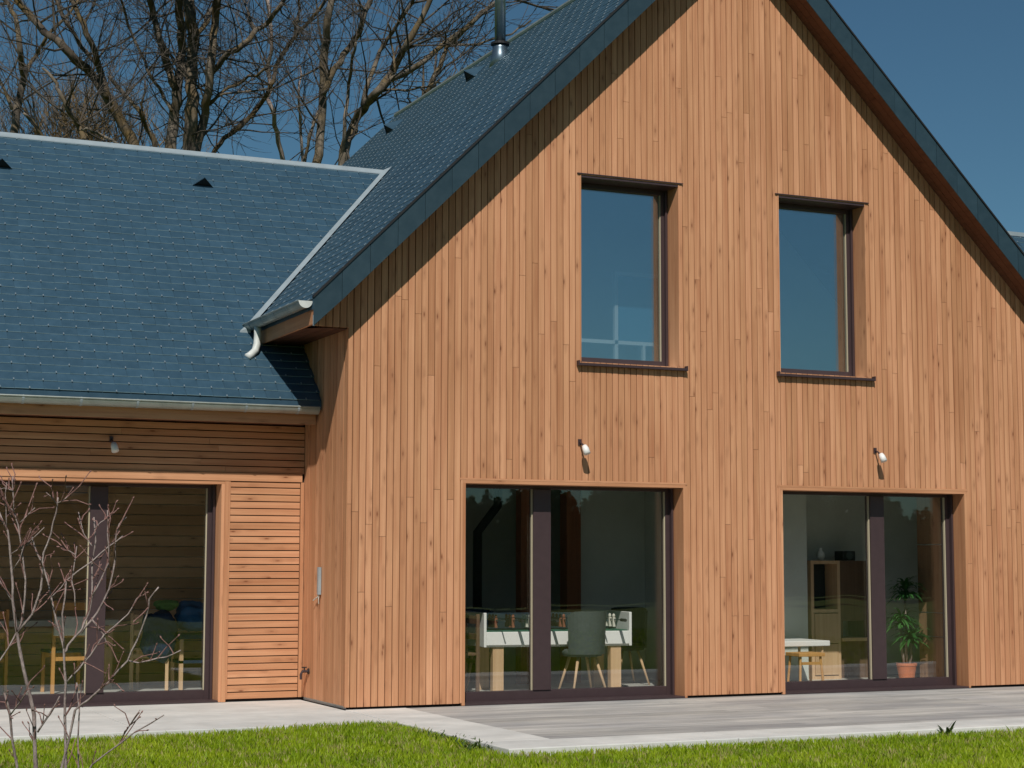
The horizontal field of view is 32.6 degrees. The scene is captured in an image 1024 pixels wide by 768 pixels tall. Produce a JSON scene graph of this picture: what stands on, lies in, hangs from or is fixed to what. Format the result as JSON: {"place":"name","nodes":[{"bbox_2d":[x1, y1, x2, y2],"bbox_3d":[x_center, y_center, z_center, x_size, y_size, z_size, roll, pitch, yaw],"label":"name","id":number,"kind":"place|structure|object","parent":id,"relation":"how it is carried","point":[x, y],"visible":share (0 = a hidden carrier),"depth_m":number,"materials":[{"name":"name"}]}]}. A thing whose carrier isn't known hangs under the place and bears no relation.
{"place":"outdoors","nodes":[
{"label":"outdoors","id":0,"kind":"place"},
{"bbox_2d":[174,600,203,631],"bbox_3d":[-3.477,2.531,19.071,0.398,0.347,0.347,3,-6,-24],"label":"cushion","id":1,"kind":"object","parent":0,"point":[188,615],"visible":0.8,"depth_m":18.94,"materials":[{"name":"blue fabric"}]},
{"bbox_2d":[0,700,390,743],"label":"pavement","id":2,"kind":"structure","parent":0,"point":[179,718],"depth_m":15.63,"materials":[{"name":"concrete"}]},
{"bbox_2d":[465,608,492,688],"bbox_3d":[-0.387,2.920,19.363,0.461,0.863,0.473,3,-6,-24],"label":"tub chair","id":3,"kind":"object","parent":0,"point":[471,648],"visible":0.17,"depth_m":19.27,"materials":[{"name":"fabric"}]},
{"bbox_2d":[0,0,1023,232],"label":"sky","id":4,"kind":"structure","parent":0,"point":[958,64],"materials":[{"name":"blue"}]},
{"bbox_2d":[0,700,1023,767],"bbox_3d":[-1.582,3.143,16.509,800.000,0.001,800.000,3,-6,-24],"label":"ground","id":5,"kind":"structure","parent":0,"point":[468,751],"depth_m":13.45,"materials":[{"name":"green plant"}]},
{"bbox_2d":[0,68,129,143],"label":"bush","id":6,"kind":"object","parent":5,"relation":"on","point":[2,124],"visible":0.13,"depth_m":39.69,"materials":[{"name":"brown plant"}]},
{"bbox_2d":[0,0,170,137],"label":"bare tree","id":7,"kind":"object","parent":5,"relation":"on","point":[15,124],"visible":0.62,"depth_m":37.08,"materials":[{"name":"brown plant"}]},
{"bbox_2d":[0,463,180,767],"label":"bare shrub","id":8,"kind":"object","parent":5,"relation":"on","point":[65,761],"visible":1,"depth_m":6.61,"materials":[{"name":"brown plant"}]},
{"bbox_2d":[0,43,218,151],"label":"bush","id":9,"kind":"object","parent":5,"relation":"on","point":[67,121],"visible":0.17,"depth_m":39.70,"materials":[{"name":"brown plant"}]},
{"bbox_2d":[8,49,218,149],"bbox_3d":[-9.010,-1.174,39.662,4.716,13.197,3.715,0,-6,0],"label":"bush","id":10,"kind":"object","parent":5,"relation":"on","point":[154,127],"visible":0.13,"depth_m":39.63,"materials":[{"name":"brown plant"}]},
{"bbox_2d":[0,0,265,142],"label":"bare tree","id":11,"kind":"object","parent":5,"relation":"on","point":[77,123],"visible":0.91,"depth_m":32.60,"materials":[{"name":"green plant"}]},
{"bbox_2d":[0,0,265,145],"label":"bare tree","id":12,"kind":"object","parent":5,"relation":"on","point":[129,134],"visible":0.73,"depth_m":34.82,"materials":[{"name":"brown plant"}]},
{"bbox_2d":[24,2,291,146],"bbox_3d":[-7.939,-1.762,37.775,6.196,14.072,3.731,1,-6,-9],"label":"bare tree","id":13,"kind":"object","parent":5,"relation":"on","point":[145,124],"visible":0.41,"depth_m":37.96,"materials":[{"name":"brown plant"}]},
{"bbox_2d":[0,0,380,153],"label":"bare tree","id":14,"kind":"object","parent":5,"relation":"on","point":[195,132],"visible":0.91,"depth_m":35.85,"materials":[{"name":"brown plant"}]},
{"bbox_2d":[130,0,431,154],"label":"bare tree","id":15,"kind":"object","parent":5,"relation":"on","point":[218,145],"visible":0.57,"depth_m":38.97,"materials":[{"name":"brown plant"}]},
{"bbox_2d":[182,0,381,159],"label":"bare tree","id":16,"kind":"object","parent":5,"relation":"on","point":[277,137],"visible":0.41,"depth_m":41.65,"materials":[{"name":"brown plant"}]},
{"bbox_2d":[232,0,350,161],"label":"bare tree","id":17,"kind":"object","parent":5,"relation":"on","point":[301,136],"visible":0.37,"depth_m":40.71,"materials":[{"name":"brown plant"}]},
{"bbox_2d":[199,0,464,163],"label":"bare tree","id":18,"kind":"object","parent":5,"relation":"on","point":[319,120],"visible":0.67,"depth_m":36.02,"materials":[{"name":"brown plant"}]},
{"bbox_2d":[249,0,556,165],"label":"bare tree","id":19,"kind":"object","parent":5,"relation":"on","point":[390,77],"visible":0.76,"depth_m":33.74,"materials":[{"name":"brown plant"}]},
{"bbox_2d":[341,0,556,118],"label":"bare tree","id":20,"kind":"object","parent":5,"relation":"on","point":[438,69],"visible":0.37,"depth_m":36.68,"materials":[{"name":"brown plant"}]},
{"bbox_2d":[418,729,492,749],"bbox_3d":[-0.433,2.818,13.900,0.405,0.064,1.358,3,-6,-24],"label":"weed patch","id":21,"kind":"object","parent":5,"relation":"on","point":[469,745],"visible":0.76,"depth_m":13.66,"materials":[{"name":"green plant"}]},
{"bbox_2d":[0,0,1023,709],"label":"timber house","id":22,"kind":"structure","parent":5,"relation":"on","point":[728,294],"depth_m":18.60,"materials":[{"name":"brown wood"}]},
{"bbox_2d":[0,609,8,694],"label":"wooden chair","id":23,"kind":"object","parent":22,"relation":"on","point":[4,660],"visible":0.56,"depth_m":17.94,"materials":[{"name":"orange wood"}]},
{"bbox_2d":[0,618,118,688],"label":"dining table","id":24,"kind":"object","parent":22,"relation":"on","point":[108,652],"visible":0.46,"depth_m":18.94,"materials":[{"name":"beige wood"}]},
{"bbox_2d":[40,601,85,693],"bbox_3d":[-4.701,2.766,18.436,0.430,0.960,0.423,3,-7,-30],"label":"wooden chair","id":25,"kind":"object","parent":22,"relation":"on","point":[54,653],"visible":0.66,"depth_m":18.30,"materials":[{"name":"orange wood"}]},
{"bbox_2d":[53,616,85,635],"bbox_3d":[-4.588,2.528,18.267,0.400,0.200,0.032,3,-7,-30],"label":"blanket","id":26,"kind":"object","parent":25,"relation":"hanging from","point":[70,625],"visible":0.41,"depth_m":18.24,"materials":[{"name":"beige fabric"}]},
{"bbox_2d":[109,436,118,452],"bbox_3d":[-3.888,0.591,17.076,0.075,0.171,0.181,3,-6,-24],"label":"wall lamp","id":27,"kind":"object","parent":22,"relation":"attached to","point":[114,447],"visible":1,"depth_m":17.02,"materials":[{"name":"white glass"}]},
{"bbox_2d":[0,476,228,708],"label":"glass door","id":28,"kind":"structure","parent":22,"relation":"in","point":[213,689],"depth_m":17.35,"materials":[{"name":"brown metal"}]},
{"bbox_2d":[129,613,175,690],"bbox_3d":[-3.885,2.885,18.907,0.430,0.820,0.423,0,-6,-2],"label":"wooden chair","id":29,"kind":"object","parent":22,"relation":"on","point":[137,649],"visible":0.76,"depth_m":18.72,"materials":[{"name":"brown wood"}]},
{"bbox_2d":[139,609,177,663],"bbox_3d":[-3.777,2.698,18.705,0.398,0.588,0.264,3,-6,-24],"label":"backpack","id":30,"kind":"object","parent":29,"relation":"hanging from","point":[163,624],"visible":0.95,"depth_m":18.63,"materials":[{"name":"fabric"}]},
{"bbox_2d":[153,600,178,610],"bbox_3d":[-3.732,2.390,18.857,0.282,0.125,0.214,3,-6,-24],"label":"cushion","id":31,"kind":"object","parent":30,"relation":"on","point":[169,605],"visible":1,"depth_m":18.79,"materials":[{"name":"green fabric"}]},
{"bbox_2d":[169,632,202,689],"bbox_3d":[-3.476,3.019,19.078,0.460,0.590,0.500,3,-6,-24],"label":"wooden chair","id":32,"kind":"object","parent":22,"relation":"on","point":[181,660],"visible":0.42,"depth_m":18.83,"materials":[{"name":"brown wood"}]},
{"bbox_2d":[300,667,308,679],"bbox_3d":[-2.082,2.897,17.520,0.096,0.125,0.060,3,-6,-24],"label":"garden tap","id":33,"kind":"object","parent":22,"relation":"attached to","point":[304,671],"visible":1,"depth_m":17.51,"materials":[{"name":"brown metal"}]},
{"bbox_2d":[313,567,320,603],"bbox_3d":[-1.937,2.001,17.365,0.031,0.361,0.168,3,-6,-24],"label":"door sensor","id":34,"kind":"object","parent":22,"relation":"attached to","point":[318,581],"depth_m":17.30,"materials":[{"name":"metal"}]},
{"bbox_2d":[465,613,479,691],"bbox_3d":[-0.601,2.792,18.010,0.423,0.840,0.430,2,-6,-20],"label":"wooden chair","id":35,"kind":"object","parent":22,"relation":"on","point":[475,636],"visible":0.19,"depth_m":17.92,"materials":[{"name":"brown wood"}]},
{"bbox_2d":[467,489,501,680],"bbox_3d":[-0.365,2.232,20.581,0.534,2.470,0.400,3,-6,-24],"label":"wood stove","id":36,"kind":"object","parent":22,"relation":"on","point":[489,516],"visible":0.26,"depth_m":20.54,"materials":[{"name":"black"}]},
{"bbox_2d":[466,610,631,690],"bbox_3d":[0.394,2.885,18.919,1.660,0.840,1.200,2,-6,-17],"label":"football table","id":37,"kind":"object","parent":22,"relation":"on","point":[499,632],"visible":0.6,"depth_m":18.78,"materials":[{"name":"white paint"}]},
{"bbox_2d":[460,478,687,705],"bbox_3d":[0.586,2.098,17.788,2.571,2.220,0.350,3,-6,-24],"label":"glass door","id":38,"kind":"structure","parent":22,"relation":"in","point":[673,497],"depth_m":17.81,"materials":[{"name":"brown metal"}]},
{"bbox_2d":[558,611,605,688],"bbox_3d":[0.753,2.835,18.494,0.461,0.863,0.473,3,-6,-24],"label":"tub chair","id":39,"kind":"object","parent":22,"relation":"on","point":[586,633],"visible":0.97,"depth_m":18.32,"materials":[{"name":"green fabric"}]},
{"bbox_2d":[578,439,590,454],"bbox_3d":[0.734,0.640,17.718,0.075,0.171,0.181,3,-6,-24],"label":"wall lamp","id":40,"kind":"object","parent":22,"relation":"attached to","point":[585,449],"visible":1,"depth_m":17.66,"materials":[{"name":"white glass"}]},
{"bbox_2d":[604,607,649,684],"bbox_3d":[1.298,2.967,19.798,0.473,0.863,0.472,3,-6,-24],"label":"tub chair","id":41,"kind":"object","parent":22,"relation":"on","point":[639,626],"visible":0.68,"depth_m":19.89,"materials":[{"name":"black"}]},
{"bbox_2d":[577,172,687,370],"bbox_3d":[1.186,-1.146,18.360,1.281,2.009,0.398,3,-6,-24],"label":"window","id":42,"kind":"structure","parent":22,"relation":"in","point":[667,193],"depth_m":18.57,"materials":[{"name":"brown metal"}]},
{"bbox_2d":[785,652,824,681],"bbox_3d":[3.258,3.172,19.407,0.340,0.381,0.280,3,-6,-24],"label":"stool","id":43,"kind":"object","parent":22,"relation":"on","point":[800,655],"visible":0.8,"depth_m":19.35,"materials":[{"name":"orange wood"}]},
{"bbox_2d":[785,638,829,680],"bbox_3d":[2.977,3.152,19.799,1.110,0.495,0.580,3,-6,-24],"label":"table","id":44,"kind":"object","parent":22,"relation":"on","point":[799,642],"visible":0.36,"depth_m":19.74,"materials":[{"name":"white paint"}]},
{"bbox_2d":[807,561,841,679],"bbox_3d":[3.657,2.812,20.895,0.413,1.395,0.362,3,-6,-24],"label":"oak cabinet","id":45,"kind":"object","parent":22,"relation":"on","point":[823,592],"visible":0.65,"depth_m":20.75,"materials":[{"name":"brown wood"}]},
{"bbox_2d":[817,548,824,560],"bbox_3d":[3.702,2.042,20.971,0.100,0.150,0.100,3,-6,-24],"label":"vase","id":46,"kind":"object","parent":45,"relation":"on","point":[820,555],"visible":1,"depth_m":20.94,"materials":[{"name":"grey ceramic"}]},
{"bbox_2d":[775,193,875,380],"bbox_3d":[3.371,-1.042,19.350,1.261,2.009,0.398,3,-6,-24],"label":"window","id":47,"kind":"structure","parent":22,"relation":"in","point":[852,212],"depth_m":19.56,"materials":[{"name":"brown metal"}]},
{"bbox_2d":[840,561,867,677],"bbox_3d":[4.059,2.833,21.100,0.475,1.395,0.420,3,-6,-24],"label":"cabinet","id":48,"kind":"object","parent":22,"relation":"on","point":[853,610],"visible":0.59,"depth_m":20.96,"materials":[{"name":"brown wood"}]},
{"bbox_2d":[835,551,854,560],"bbox_3d":[4.022,2.075,21.110,0.180,0.114,0.188,3,-6,-24],"label":"speaker box","id":49,"kind":"object","parent":48,"relation":"on","point":[844,555],"visible":1,"depth_m":21.04,"materials":[{"name":"black"}]},
{"bbox_2d":[778,485,970,693],"bbox_3d":[3.927,2.258,19.302,2.531,2.220,0.350,3,-6,-24],"label":"glass door","id":50,"kind":"structure","parent":22,"relation":"in","point":[953,502],"depth_m":19.50,"materials":[{"name":"brown metal"}]},
{"bbox_2d":[873,448,886,462],"bbox_3d":[4.053,0.783,19.224,0.075,0.171,0.181,3,-6,-24],"label":"wall lamp","id":51,"kind":"object","parent":22,"relation":"attached to","point":[882,457],"visible":1,"depth_m":19.17,"materials":[{"name":"white glass"}]},
{"bbox_2d":[886,575,932,677],"bbox_3d":[4.668,2.881,20.710,0.686,1.225,0.653,3,-6,-24],"label":"potted plant","id":52,"kind":"object","parent":22,"relation":"on","point":[906,668],"visible":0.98,"depth_m":20.63,"materials":[{"name":"green plant"}]},
{"bbox_2d":[345,708,1023,756],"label":"terrace kerb","id":53,"kind":"structure","parent":5,"relation":"on","point":[505,740],"depth_m":14.36,"materials":[{"name":"concrete"}]},
{"bbox_2d":[409,686,1023,738],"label":"terrace deck","id":54,"kind":"structure","parent":5,"relation":"on","point":[556,720],"depth_m":16.41,"materials":[{"name":"grey concrete"}]},
{"bbox_2d":[938,721,955,735],"bbox_3d":[3.658,2.890,14.732,0.157,0.144,0.163,-1,-6,7],"label":"weed","id":55,"kind":"object","parent":5,"relation":"on","point":[948,729],"visible":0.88,"depth_m":14.70,"materials":[{"name":"green plant"}]}
]}

